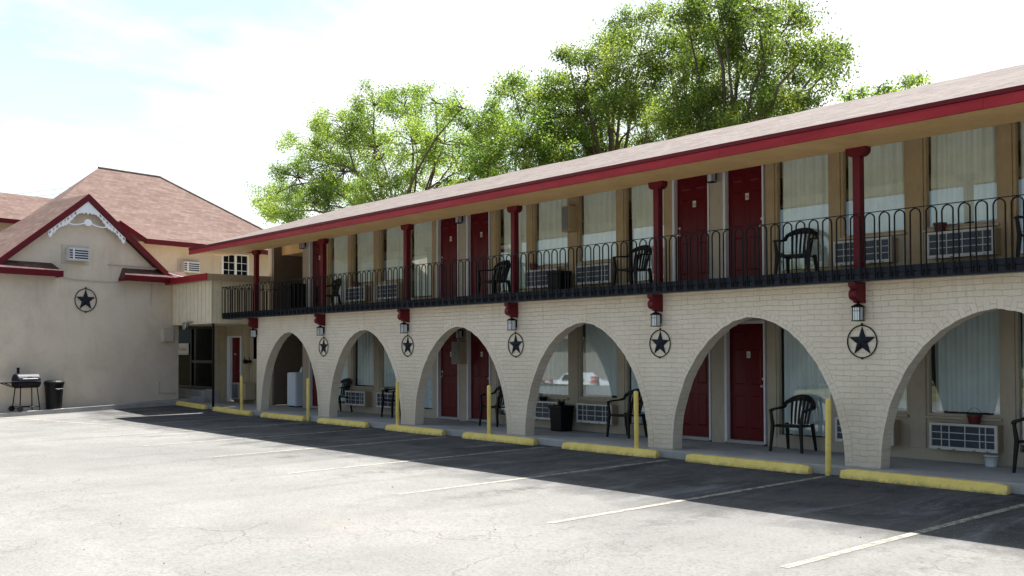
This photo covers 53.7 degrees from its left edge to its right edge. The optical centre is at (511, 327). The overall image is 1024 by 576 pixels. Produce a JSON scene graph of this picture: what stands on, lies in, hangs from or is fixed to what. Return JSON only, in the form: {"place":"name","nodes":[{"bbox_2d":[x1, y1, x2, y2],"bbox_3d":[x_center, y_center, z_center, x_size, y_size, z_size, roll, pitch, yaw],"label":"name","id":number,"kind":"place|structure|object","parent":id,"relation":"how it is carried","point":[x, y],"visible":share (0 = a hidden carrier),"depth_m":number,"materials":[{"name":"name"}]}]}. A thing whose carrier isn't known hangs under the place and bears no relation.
{"place":"outdoors","nodes":[
{"label":"outdoors","id":0,"kind":"place"},
{"bbox_2d":[0,398,193,416],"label":"sidewalk","id":1,"kind":"structure","parent":0,"point":[95,407],"depth_m":28.29,"materials":[{"name":"concrete"}]},
{"bbox_2d":[0,368,40,411],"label":"barrel grill","id":2,"kind":"object","parent":1,"relation":"on","point":[31,380],"visible":1,"depth_m":26.75,"materials":[{"name":"paint"}]},
{"bbox_2d":[43,380,64,408],"bbox_3d":[-12.480,1.822,27.543,0.533,0.803,0.562,1,-2,-40],"label":"trash can","id":3,"kind":"object","parent":1,"relation":"on","point":[53,394],"visible":0.99,"depth_m":27.37,"materials":[{"name":"paint"}]},
{"bbox_2d":[0,405,1023,575],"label":"parking lot","id":4,"kind":"structure","parent":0,"point":[265,514],"depth_m":11.05,"materials":[{"name":"grey asphalt"}]},
{"bbox_2d":[176,401,207,408],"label":"wheel stop","id":5,"kind":"object","parent":4,"relation":"on","point":[191,405],"visible":1,"depth_m":29.42,"materials":[{"name":"yellow paint"}]},
{"bbox_2d":[212,406,252,415],"bbox_3d":[-7.630,2.270,27.525,0.182,0.162,2.300,1,-2,-40],"label":"wheel stop","id":6,"kind":"object","parent":4,"relation":"on","point":[233,411],"visible":0.99,"depth_m":27.35,"materials":[{"name":"yellow paint"}]},
{"bbox_2d":[260,412,305,420],"bbox_3d":[-5.751,2.231,25.316,0.186,0.129,2.201,1,-2,-40],"label":"wheel stop","id":7,"kind":"object","parent":4,"relation":"on","point":[283,416],"visible":0.98,"depth_m":25.16,"materials":[{"name":"yellow paint"}]},
{"bbox_2d":[306,378,309,420],"bbox_3d":[-4.934,1.754,24.443,0.074,1.055,0.082,1,-2,-40],"label":"bollard pole","id":8,"kind":"object","parent":4,"relation":"on","point":[308,401],"visible":0.93,"depth_m":24.42,"materials":[{"name":"yellow metal"}]},
{"bbox_2d":[317,418,368,427],"bbox_3d":[-3.886,2.176,23.122,0.179,0.129,2.120,1,-2,-40],"label":"wheel stop","id":9,"kind":"object","parent":4,"relation":"on","point":[360,424],"visible":0.99,"depth_m":22.95,"materials":[{"name":"yellow paint"}]},
{"bbox_2d":[385,425,445,435],"bbox_3d":[-2.026,2.120,20.937,0.183,0.129,2.051,1,-2,-40],"label":"wheel stop","id":10,"kind":"object","parent":4,"relation":"on","point":[422,430],"visible":0.98,"depth_m":20.77,"materials":[{"name":"yellow paint"}]},
{"bbox_2d":[288,447,542,473],"bbox_3d":[-1.322,2.088,16.088,4.970,0.056,0.090,1,-2,-40],"label":"parking line","id":11,"kind":"object","parent":4,"relation":"on","point":[416,460],"visible":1,"depth_m":15.88,"materials":[{"name":"paint"}]},
{"bbox_2d":[487,385,490,433],"bbox_3d":[-0.435,1.621,19.152,0.074,1.055,0.076,1,-2,-40],"label":"bollard pole","id":12,"kind":"object","parent":4,"relation":"on","point":[488,409],"visible":0.89,"depth_m":19.12,"materials":[{"name":"yellow metal"}]},
{"bbox_2d":[462,432,537,444],"bbox_3d":[-0.258,2.068,18.857,0.184,0.129,2.101,1,-2,-40],"label":"wheel stop","id":13,"kind":"object","parent":4,"relation":"on","point":[500,438],"visible":1,"depth_m":18.72,"materials":[{"name":"yellow paint"}]},
{"bbox_2d":[399,460,666,494],"bbox_3d":[0.504,2.034,13.940,4.970,0.056,0.090,1,-2,-40],"label":"parking line","id":14,"kind":"object","parent":4,"relation":"on","point":[531,477],"visible":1,"depth_m":13.71,"materials":[{"name":"paint"}]},
{"bbox_2d":[562,442,659,457],"bbox_3d":[1.592,2.013,16.677,0.177,0.129,2.120,1,-2,-41],"label":"wheel stop","id":15,"kind":"object","parent":4,"relation":"on","point":[627,451],"visible":1,"depth_m":16.55,"materials":[{"name":"yellow paint"}]},
{"bbox_2d":[634,391,638,447],"bbox_3d":[2.004,1.548,16.284,0.074,1.055,0.086,1,-2,-40],"label":"bollard pole","id":16,"kind":"object","parent":4,"relation":"on","point":[636,428],"visible":0.92,"depth_m":16.26,"materials":[{"name":"yellow metal"}]},
{"bbox_2d":[547,476,825,522],"bbox_3d":[2.272,1.982,11.861,4.970,0.056,0.090,1,-2,-40],"label":"parking line","id":17,"kind":"object","parent":4,"relation":"on","point":[581,517],"visible":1,"depth_m":11.52,"materials":[{"name":"paint"}]},
{"bbox_2d":[685,454,811,473],"bbox_3d":[3.369,1.960,14.592,0.188,0.129,2.161,1,-2,-40],"label":"wheel stop","id":18,"kind":"object","parent":4,"relation":"on","point":[756,464],"visible":1,"depth_m":14.45,"materials":[{"name":"yellow paint"}]},
{"bbox_2d":[825,398,830,475],"bbox_3d":[4.257,1.480,13.604,0.074,1.055,0.091,1,-2,-40],"label":"bollard pole","id":19,"kind":"object","parent":4,"relation":"on","point":[827,436],"visible":0.91,"depth_m":13.57,"materials":[{"name":"yellow metal"}]},
{"bbox_2d":[780,503,1023,567],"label":"parking line","id":20,"kind":"object","parent":4,"relation":"on","point":[902,536],"visible":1,"depth_m":9.32,"materials":[{"name":"paint"}]},
{"bbox_2d":[840,469,1010,494],"bbox_3d":[5.079,1.909,12.581,0.187,0.129,2.161,1,-2,-40],"label":"wheel stop","id":21,"kind":"object","parent":4,"relation":"on","point":[943,483],"visible":1,"depth_m":12.44,"materials":[{"name":"yellow paint"}]},
{"bbox_2d":[0,0,1023,228],"label":"sky","id":22,"kind":"structure","parent":0,"point":[195,95],"materials":[{"name":"white"}]},
{"bbox_2d":[231,401,925,459],"bbox_3d":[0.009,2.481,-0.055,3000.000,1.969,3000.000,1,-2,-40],"label":"ground","id":23,"kind":"structure","parent":0,"point":[686,439],"depth_m":19.17,"materials":[{"name":"concrete"}]},
{"bbox_2d":[0,166,267,411],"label":"gabled house","id":24,"kind":"structure","parent":23,"relation":"on","point":[138,234],"depth_m":29.30,"materials":[{"name":"paint"}]},
{"bbox_2d":[61,244,88,264],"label":"window air conditioner","id":25,"kind":"object","parent":24,"relation":"attached to","point":[72,254],"depth_m":28.22,"materials":[{"name":"paint"}]},
{"bbox_2d":[74,287,96,312],"bbox_3d":[-12.049,-0.784,28.588,0.069,0.723,0.667,-1,-2,37],"label":"barn star","id":26,"kind":"object","parent":24,"relation":"attached to","point":[85,299],"visible":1,"depth_m":28.58,"materials":[{"name":"paint"}]},
{"bbox_2d":[161,328,173,341],"bbox_3d":[-10.441,0.227,30.632,0.150,0.400,0.370,-1,-2,37],"label":"utility box","id":27,"kind":"object","parent":24,"relation":"attached to","point":[167,334],"visible":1,"depth_m":30.54,"materials":[{"name":"paint"}]},
{"bbox_2d":[177,259,199,275],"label":"window air conditioner","id":28,"kind":"object","parent":24,"relation":"attached to","point":[188,267],"depth_m":32.66,"materials":[{"name":"paint"}]},
{"bbox_2d":[221,254,248,274],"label":"window","id":29,"kind":"structure","parent":24,"relation":"in","point":[237,264],"depth_m":34.27,"materials":[{"name":"glass"}]},
{"bbox_2d":[165,273,271,406],"bbox_3d":[-9.829,0.495,32.343,3.275,3.875,7.780,1,-2,-40],"label":"entrance annex","id":30,"kind":"object","parent":23,"relation":"on","point":[212,367],"visible":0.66,"depth_m":31.01,"materials":[{"name":"paint"}]},
{"bbox_2d":[227,336,241,400],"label":"door","id":31,"kind":"structure","parent":30,"relation":"in","point":[234,343],"depth_m":31.67,"materials":[{"name":"paint"}]},
{"bbox_2d":[232,382,254,399],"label":"air conditioner","id":32,"kind":"object","parent":30,"relation":"attached to","point":[248,391],"visible":0.94,"depth_m":30.30,"materials":[{"name":"paint"}]},
{"bbox_2d":[242,77,508,228],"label":"broadleaf tree","id":33,"kind":"object","parent":23,"relation":"on","point":[326,189],"visible":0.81,"depth_m":48.24,"materials":[{"name":"leaves"},{"name":"bark"}]},
{"bbox_2d":[435,64,595,187],"bbox_3d":[-0.266,-3.458,38.127,5.346,12.118,8.573,1,-2,-40],"label":"broadleaf tree","id":34,"kind":"object","parent":23,"relation":"on","point":[546,127],"visible":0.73,"depth_m":36.61,"materials":[{"name":"leaves"},{"name":"bark"}]},
{"bbox_2d":[188,64,1023,494],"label":"motel building","id":35,"kind":"structure","parent":23,"relation":"on","point":[754,338],"depth_m":16.41,"materials":[{"name":"brick"}]},
{"bbox_2d":[283,283,304,308],"bbox_3d":[-6.062,-0.805,28.148,0.524,0.820,0.524,1,-2,-40],"label":"waste bin","id":36,"kind":"object","parent":35,"relation":"on","point":[303,295],"visible":0.33,"depth_m":27.98,"materials":[{"name":"paint"}]},
{"bbox_2d":[287,367,302,406],"bbox_3d":[-6.015,1.670,28.585,0.505,1.130,0.500,1,-2,-40],"label":"white cabinet","id":37,"kind":"object","parent":35,"relation":"on","point":[294,389],"visible":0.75,"depth_m":28.35,"materials":[{"name":"metal"}]},
{"bbox_2d":[309,358,317,407],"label":"door","id":38,"kind":"structure","parent":35,"relation":"in","point":[313,390],"depth_m":27.86,"materials":[{"name":"paint"}]},
{"bbox_2d":[309,241,319,306],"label":"door","id":39,"kind":"structure","parent":35,"relation":"in","point":[314,247],"depth_m":27.91,"materials":[{"name":"paint"}]},
{"bbox_2d":[316,278,340,305],"bbox_3d":[-4.770,-0.872,26.419,0.594,0.867,0.636,1,-2,-35],"label":"resin armchair","id":40,"kind":"object","parent":35,"relation":"on","point":[334,291],"visible":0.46,"depth_m":26.45,"materials":[{"name":"paint"}]},
{"bbox_2d":[329,235,347,304],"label":"window","id":41,"kind":"structure","parent":35,"relation":"in","point":[340,243],"depth_m":26.99,"materials":[{"name":"glass"}]},
{"bbox_2d":[338,378,352,411],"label":"resin armchair","id":42,"kind":"object","parent":35,"relation":"on","point":[346,382],"visible":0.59,"depth_m":26.21,"materials":[{"name":"paint"}]},
{"bbox_2d":[345,286,369,301],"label":"air conditioner","id":43,"kind":"object","parent":35,"relation":"attached to","point":[358,294],"visible":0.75,"depth_m":25.68,"materials":[{"name":"paint"}]},
{"bbox_2d":[345,391,370,405],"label":"air conditioner","id":44,"kind":"object","parent":35,"relation":"attached to","point":[358,398],"visible":1,"depth_m":25.62,"materials":[{"name":"paint"}]},
{"bbox_2d":[350,331,373,389],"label":"window","id":45,"kind":"structure","parent":35,"relation":"in","point":[365,341],"depth_m":25.97,"materials":[{"name":"glass"}]},
{"bbox_2d":[351,231,373,286],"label":"window","id":46,"kind":"structure","parent":35,"relation":"in","point":[365,240],"depth_m":26.09,"materials":[{"name":"glass"}]},
{"bbox_2d":[376,392,395,408],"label":"air conditioner","id":47,"kind":"object","parent":35,"relation":"attached to","point":[387,395],"visible":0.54,"depth_m":24.68,"materials":[{"name":"paint"}]},
{"bbox_2d":[378,342,395,390],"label":"window","id":48,"kind":"structure","parent":35,"relation":"in","point":[387,375],"depth_m":25.21,"materials":[{"name":"glass"}]},
{"bbox_2d":[376,283,403,299],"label":"air conditioner","id":49,"kind":"object","parent":35,"relation":"attached to","point":[384,291],"visible":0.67,"depth_m":24.56,"materials":[{"name":"paint"}]},
{"bbox_2d":[381,388,400,417],"bbox_3d":[-2.720,1.687,23.962,0.594,0.867,0.636,1,-2,-35],"label":"resin armchair","id":50,"kind":"object","parent":35,"relation":"on","point":[392,400],"visible":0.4,"depth_m":23.98,"materials":[{"name":"paint"}]},
{"bbox_2d":[378,227,403,283],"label":"window","id":51,"kind":"structure","parent":35,"relation":"in","point":[395,236],"depth_m":24.98,"materials":[{"name":"glass"}]},
{"bbox_2d":[411,221,432,298],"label":"window","id":52,"kind":"structure","parent":35,"relation":"in","point":[423,232],"depth_m":24.06,"materials":[{"name":"glass"}]},
{"bbox_2d":[424,367,432,410],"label":"window","id":53,"kind":"structure","parent":35,"relation":"in","point":[429,391],"depth_m":23.78,"materials":[{"name":"glass"}]},
{"bbox_2d":[436,217,458,297],"bbox_3d":[-1.428,-1.583,23.128,0.138,2.020,0.820,1,-2,-40],"label":"door","id":54,"kind":"structure","parent":35,"relation":"in","point":[447,230],"depth_m":23.20,"materials":[{"name":"paint"}]},
{"bbox_2d":[437,332,458,419],"bbox_3d":[-1.423,1.066,23.065,0.150,2.040,0.820,1,-2,-40],"label":"door","id":55,"kind":"structure","parent":35,"relation":"in","point":[447,372],"depth_m":23.14,"materials":[{"name":"paint"}]},
{"bbox_2d":[451,339,466,363],"bbox_3d":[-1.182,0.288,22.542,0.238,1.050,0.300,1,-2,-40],"label":"electrical box","id":56,"kind":"object","parent":35,"relation":"attached to","point":[459,352],"visible":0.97,"depth_m":22.43,"materials":[{"name":"paint"}]},
{"bbox_2d":[452,343,458,362],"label":"box door","id":57,"kind":"structure","parent":56,"relation":"in","point":[455,346],"depth_m":22.46,"materials":[{"name":"paint"}]},
{"bbox_2d":[466,329,490,422],"bbox_3d":[-0.698,1.044,22.212,0.150,2.040,0.820,1,-2,-40],"label":"door","id":58,"kind":"structure","parent":35,"relation":"in","point":[478,357],"depth_m":22.34,"materials":[{"name":"paint"}]},
{"bbox_2d":[466,211,490,295],"bbox_3d":[-0.703,-1.605,22.275,0.138,2.020,0.820,1,-2,-40],"label":"door","id":59,"kind":"structure","parent":35,"relation":"in","point":[478,226],"depth_m":22.35,"materials":[{"name":"paint"}]},
{"bbox_2d":[479,386,504,426],"bbox_3d":[-0.293,1.616,21.155,0.594,0.867,0.635,1,-2,-45],"label":"resin armchair","id":60,"kind":"object","parent":35,"relation":"on","point":[498,403],"visible":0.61,"depth_m":21.12,"materials":[{"name":"paint"}]},
{"bbox_2d":[477,260,510,294],"bbox_3d":[-0.336,-1.004,21.206,0.594,0.867,0.635,1,-2,-40],"label":"resin armchair","id":61,"kind":"object","parent":35,"relation":"on","point":[501,276],"visible":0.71,"depth_m":21.21,"materials":[{"name":"paint"}]},
{"bbox_2d":[496,205,526,292],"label":"window","id":62,"kind":"structure","parent":35,"relation":"in","point":[523,214],"depth_m":21.60,"materials":[{"name":"glass"}]},
{"bbox_2d":[508,332,523,357],"bbox_3d":[0.054,0.319,18.892,0.053,0.482,0.445,1,-3,-40],"label":"barn star","id":63,"kind":"object","parent":35,"relation":"attached to","point":[515,344],"visible":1,"depth_m":18.88,"materials":[{"name":"paint"}]},
{"bbox_2d":[527,268,563,288],"bbox_3d":[0.658,-0.990,20.449,0.215,0.368,0.940,1,-2,-40],"label":"air conditioner","id":64,"kind":"object","parent":35,"relation":"attached to","point":[538,279],"visible":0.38,"depth_m":20.48,"materials":[{"name":"paint"}]},
{"bbox_2d":[535,400,564,419],"bbox_3d":[0.668,1.664,20.390,0.215,0.368,0.940,1,-2,-40],"label":"air conditioner","id":65,"kind":"object","parent":35,"relation":"attached to","point":[542,411],"visible":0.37,"depth_m":20.28,"materials":[{"name":"paint"}]},
{"bbox_2d":[533,198,567,268],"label":"window","id":66,"kind":"structure","parent":35,"relation":"in","point":[551,236],"depth_m":20.66,"materials":[{"name":"glass"}]},
{"bbox_2d":[538,334,568,399],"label":"window","id":67,"kind":"structure","parent":35,"relation":"in","point":[555,380],"depth_m":20.40,"materials":[{"name":"glass"}]},
{"bbox_2d":[546,270,571,289],"bbox_3d":[0.922,-0.856,19.777,0.364,0.500,0.364,1,-2,-40],"label":"waste bin","id":68,"kind":"object","parent":35,"relation":"on","point":[555,279],"visible":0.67,"depth_m":19.64,"materials":[{"name":"paint"}]},
{"bbox_2d":[548,405,574,431],"bbox_3d":[0.966,1.763,19.709,0.364,0.500,0.364,1,-2,-40],"label":"waste bin","id":69,"kind":"object","parent":35,"relation":"on","point":[561,418],"visible":0.91,"depth_m":19.59,"materials":[{"name":"paint"}]},
{"bbox_2d":[561,198,575,232],"bbox_3d":[1.113,-2.235,19.896,0.218,0.700,0.220,1,-2,-40],"label":"electrical box","id":70,"kind":"object","parent":35,"relation":"attached to","point":[568,217],"visible":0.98,"depth_m":19.82,"materials":[{"name":"paint"}]},
{"bbox_2d":[562,207,567,230],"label":"box door","id":71,"kind":"structure","parent":70,"relation":"in","point":[565,209],"depth_m":19.82,"materials":[{"name":"paint"}]},
{"bbox_2d":[576,403,617,424],"bbox_3d":[1.626,1.635,19.263,0.215,0.368,0.940,1,-2,-40],"label":"air conditioner","id":72,"kind":"object","parent":35,"relation":"attached to","point":[591,413],"visible":0.87,"depth_m":19.18,"materials":[{"name":"paint"}]},
{"bbox_2d":[577,263,616,284],"bbox_3d":[1.616,-1.019,19.322,0.215,0.368,0.940,1,-2,-40],"label":"air conditioner","id":73,"kind":"object","parent":35,"relation":"attached to","point":[596,273],"visible":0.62,"depth_m":19.21,"materials":[{"name":"paint"}]},
{"bbox_2d":[576,324,617,401],"bbox_3d":[1.694,0.532,19.450,0.236,1.755,1.075,1,-2,-40],"label":"window","id":74,"kind":"structure","parent":35,"relation":"in","point":[601,350],"depth_m":19.56,"materials":[{"name":"glass"}]},
{"bbox_2d":[577,190,616,265],"bbox_3d":[1.683,-2.058,19.506,0.232,1.655,1.075,1,-2,-40],"label":"window","id":75,"kind":"structure","parent":35,"relation":"in","point":[600,209],"depth_m":19.64,"materials":[{"name":"glass"}]},
{"bbox_2d":[606,388,647,438],"bbox_3d":[2.112,1.544,18.326,0.594,0.867,0.635,1,-2,-40],"label":"resin armchair","id":76,"kind":"object","parent":35,"relation":"on","point":[627,415],"visible":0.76,"depth_m":18.32,"materials":[{"name":"paint"}]},
{"bbox_2d":[612,245,652,285],"bbox_3d":[2.208,-1.079,18.214,0.594,0.867,0.635,1,-2,-43],"label":"resin armchair","id":77,"kind":"object","parent":35,"relation":"on","point":[643,260],"visible":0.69,"depth_m":18.23,"materials":[{"name":"paint"}]},
{"bbox_2d":[625,357,646,426],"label":"window","id":78,"kind":"structure","parent":35,"relation":"in","point":[634,385],"depth_m":18.84,"materials":[{"name":"glass"}]},
{"bbox_2d":[624,185,664,283],"bbox_3d":[2.496,-1.863,18.594,0.174,2.090,1.014,1,-2,-40],"label":"window","id":79,"kind":"structure","parent":35,"relation":"in","point":[641,196],"depth_m":18.77,"materials":[{"name":"glass"}]},
{"bbox_2d":[650,311,661,326],"bbox_3d":[2.314,-0.147,16.157,0.171,0.262,0.132,1,-2,-40],"label":"wall lantern","id":80,"kind":"object","parent":35,"relation":"attached to","point":[656,318],"depth_m":16.12,"materials":[{"name":"glass"}]},
{"bbox_2d":[649,328,670,357],"bbox_3d":[2.357,0.250,16.184,0.053,0.482,0.445,1,1,-40],"label":"barn star","id":81,"kind":"object","parent":35,"relation":"attached to","point":[660,342],"visible":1,"depth_m":16.17,"materials":[{"name":"paint"}]},
{"bbox_2d":[672,175,709,280],"bbox_3d":[3.170,-1.720,17.720,0.138,2.020,0.820,1,-2,-40],"label":"door","id":82,"kind":"structure","parent":35,"relation":"in","point":[690,196],"depth_m":17.76,"materials":[{"name":"paint"}]},
{"bbox_2d":[682,350,711,440],"bbox_3d":[3.176,0.929,17.657,0.150,2.040,0.820,1,-2,-40],"label":"door","id":83,"kind":"structure","parent":35,"relation":"in","point":[697,422],"depth_m":17.55,"materials":[{"name":"paint"}]},
{"bbox_2d":[723,165,765,277],"bbox_3d":[3.896,-1.742,16.867,0.138,2.020,0.820,1,-2,-40],"label":"door","id":84,"kind":"structure","parent":35,"relation":"in","point":[743,189],"depth_m":16.90,"materials":[{"name":"paint"}]},
{"bbox_2d":[724,320,767,445],"bbox_3d":[3.901,0.907,16.804,0.150,2.040,0.820,1,-2,-40],"label":"door","id":85,"kind":"structure","parent":35,"relation":"in","point":[745,344],"depth_m":16.83,"materials":[{"name":"paint"}]},
{"bbox_2d":[769,394,816,453],"bbox_3d":[4.384,1.477,15.670,0.636,0.867,0.594,-1,-2,44],"label":"resin armchair","id":86,"kind":"object","parent":35,"relation":"on","point":[800,398],"visible":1,"depth_m":15.68,"materials":[{"name":"paint"}]},
{"bbox_2d":[773,228,817,273],"bbox_3d":[4.426,-1.144,15.650,0.636,0.867,0.594,-1,-2,35],"label":"resin armchair","id":87,"kind":"object","parent":35,"relation":"on","point":[800,231],"visible":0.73,"depth_m":15.66,"materials":[{"name":"paint"}]},
{"bbox_2d":[775,154,830,272],"bbox_3d":[4.658,-1.928,16.049,0.171,2.090,1.014,1,-2,-40],"label":"window","id":88,"kind":"structure","parent":35,"relation":"in","point":[806,181],"depth_m":16.10,"materials":[{"name":"glass"}]},
{"bbox_2d":[776,324,832,440],"bbox_3d":[4.670,0.661,15.994,0.177,2.190,1.014,1,-2,-40],"label":"window","id":89,"kind":"structure","parent":35,"relation":"in","point":[802,375],"depth_m":16.17,"materials":[{"name":"glass"}]},
{"bbox_2d":[851,303,864,320],"bbox_3d":[4.616,-0.216,13.450,0.171,0.262,0.132,1,-2,-40],"label":"wall lantern","id":90,"kind":"object","parent":35,"relation":"attached to","point":[857,311],"depth_m":13.41,"materials":[{"name":"glass"}]},
{"bbox_2d":[847,323,877,358],"bbox_3d":[4.660,0.182,13.476,0.053,0.482,0.445,1,-2,-40],"label":"barn star","id":91,"kind":"object","parent":35,"relation":"attached to","point":[862,341],"visible":1,"depth_m":13.47,"materials":[{"name":"paint"}]},
{"bbox_2d":[833,236,897,265],"bbox_3d":[5.256,-1.127,15.041,0.215,0.368,0.940,1,-2,-40],"label":"air conditioner","id":92,"kind":"object","parent":35,"relation":"attached to","point":[884,242],"visible":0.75,"depth_m":14.87,"materials":[{"name":"paint"}]},
{"bbox_2d":[835,417,899,445],"bbox_3d":[5.266,1.527,14.982,0.215,0.368,0.940,1,-2,-40],"label":"air conditioner","id":93,"kind":"object","parent":35,"relation":"attached to","point":[895,439],"visible":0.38,"depth_m":14.67,"materials":[{"name":"paint"}]},
{"bbox_2d":[839,141,906,240],"bbox_3d":[5.426,-2.169,15.110,0.238,1.655,1.075,1,-2,-40],"label":"window","id":94,"kind":"structure","parent":35,"relation":"in","point":[885,165],"depth_m":15.09,"materials":[{"name":"glass"}]},
{"bbox_2d":[896,382,908,416],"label":"window","id":95,"kind":"structure","parent":35,"relation":"in","point":[904,402],"depth_m":14.71,"materials":[{"name":"glass"}]},
{"bbox_2d":[922,125,999,232],"bbox_3d":[6.281,-2.195,14.098,0.230,1.655,1.075,1,-2,-40],"label":"window","id":96,"kind":"structure","parent":35,"relation":"in","point":[964,164],"depth_m":14.17,"materials":[{"name":"glass"}]},
{"bbox_2d":[924,309,1002,421],"bbox_3d":[6.289,0.395,14.039,0.226,1.755,1.075,1,-2,-40],"label":"window","id":97,"kind":"structure","parent":35,"relation":"in","point":[968,358],"depth_m":14.05,"materials":[{"name":"glass"}]},
{"bbox_2d":[927,227,1000,259],"bbox_3d":[6.215,-1.156,13.914,0.215,0.368,0.940,1,-2,-40],"label":"air conditioner","id":98,"kind":"object","parent":35,"relation":"attached to","point":[964,244],"visible":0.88,"depth_m":13.81,"materials":[{"name":"paint"}]},
{"bbox_2d":[929,422,1003,452],"bbox_3d":[6.225,1.499,13.855,0.215,0.368,0.940,1,-2,-40],"label":"air conditioner","id":99,"kind":"object","parent":35,"relation":"attached to","point":[986,438],"visible":1,"depth_m":13.75,"materials":[{"name":"paint"}]},
{"bbox_2d":[966,408,982,423],"bbox_3d":[6.291,1.197,13.748,0.201,0.217,0.201,1,-2,-40],"label":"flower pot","id":100,"kind":"object","parent":99,"relation":"on","point":[974,418],"visible":1,"depth_m":13.68,"materials":[{"name":"ceramic"}]},
{"bbox_2d":[983,454,998,466],"bbox_3d":[6.408,1.780,13.518,0.198,0.150,0.194,1,-2,-40],"label":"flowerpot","id":101,"kind":"object","parent":35,"relation":"on","point":[991,460],"visible":1,"depth_m":13.46,"materials":[{"name":"ceramic"}]},
{"bbox_2d":[1011,417,1023,472],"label":"resin armchair","id":102,"kind":"object","parent":35,"relation":"on","point":[1017,441],"visible":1,"depth_m":12.81,"materials":[{"name":"paint"}]},
{"bbox_2d":[1012,121,1023,256],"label":"window","id":103,"kind":"structure","parent":35,"relation":"in","point":[1014,125],"depth_m":13.51,"materials":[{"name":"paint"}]},
{"bbox_2d":[1014,216,1022,256],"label":"resin armchair","id":104,"kind":"object","parent":35,"relation":"on","point":[1019,237],"visible":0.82,"depth_m":12.84,"materials":[{"name":"paint"}]},
{"bbox_2d":[1015,311,1023,454],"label":"door","id":105,"kind":"structure","parent":35,"relation":"in","point":[1017,314],"depth_m":13.45,"materials":[{"name":"paint"}]},
{"bbox_2d":[531,0,703,161],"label":"broadleaf tree","id":106,"kind":"object","parent":23,"relation":"on","point":[626,100],"visible":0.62,"depth_m":35.93,"materials":[{"name":"leaves"},{"name":"bark"}]},
{"bbox_2d":[637,0,867,141],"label":"broadleaf tree","id":107,"kind":"object","parent":23,"relation":"on","point":[704,96],"visible":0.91,"depth_m":30.62,"materials":[{"name":"leaves"},{"name":"bark"}]},
{"bbox_2d":[835,68,934,103],"bbox_3d":[11.772,-2.793,31.168,1.611,10.349,3.806,0,-1,-25],"label":"broadleaf tree","id":108,"kind":"object","parent":23,"relation":"on","point":[912,81],"visible":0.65,"depth_m":31.54,"materials":[{"name":"leaves"},{"name":"bark"}]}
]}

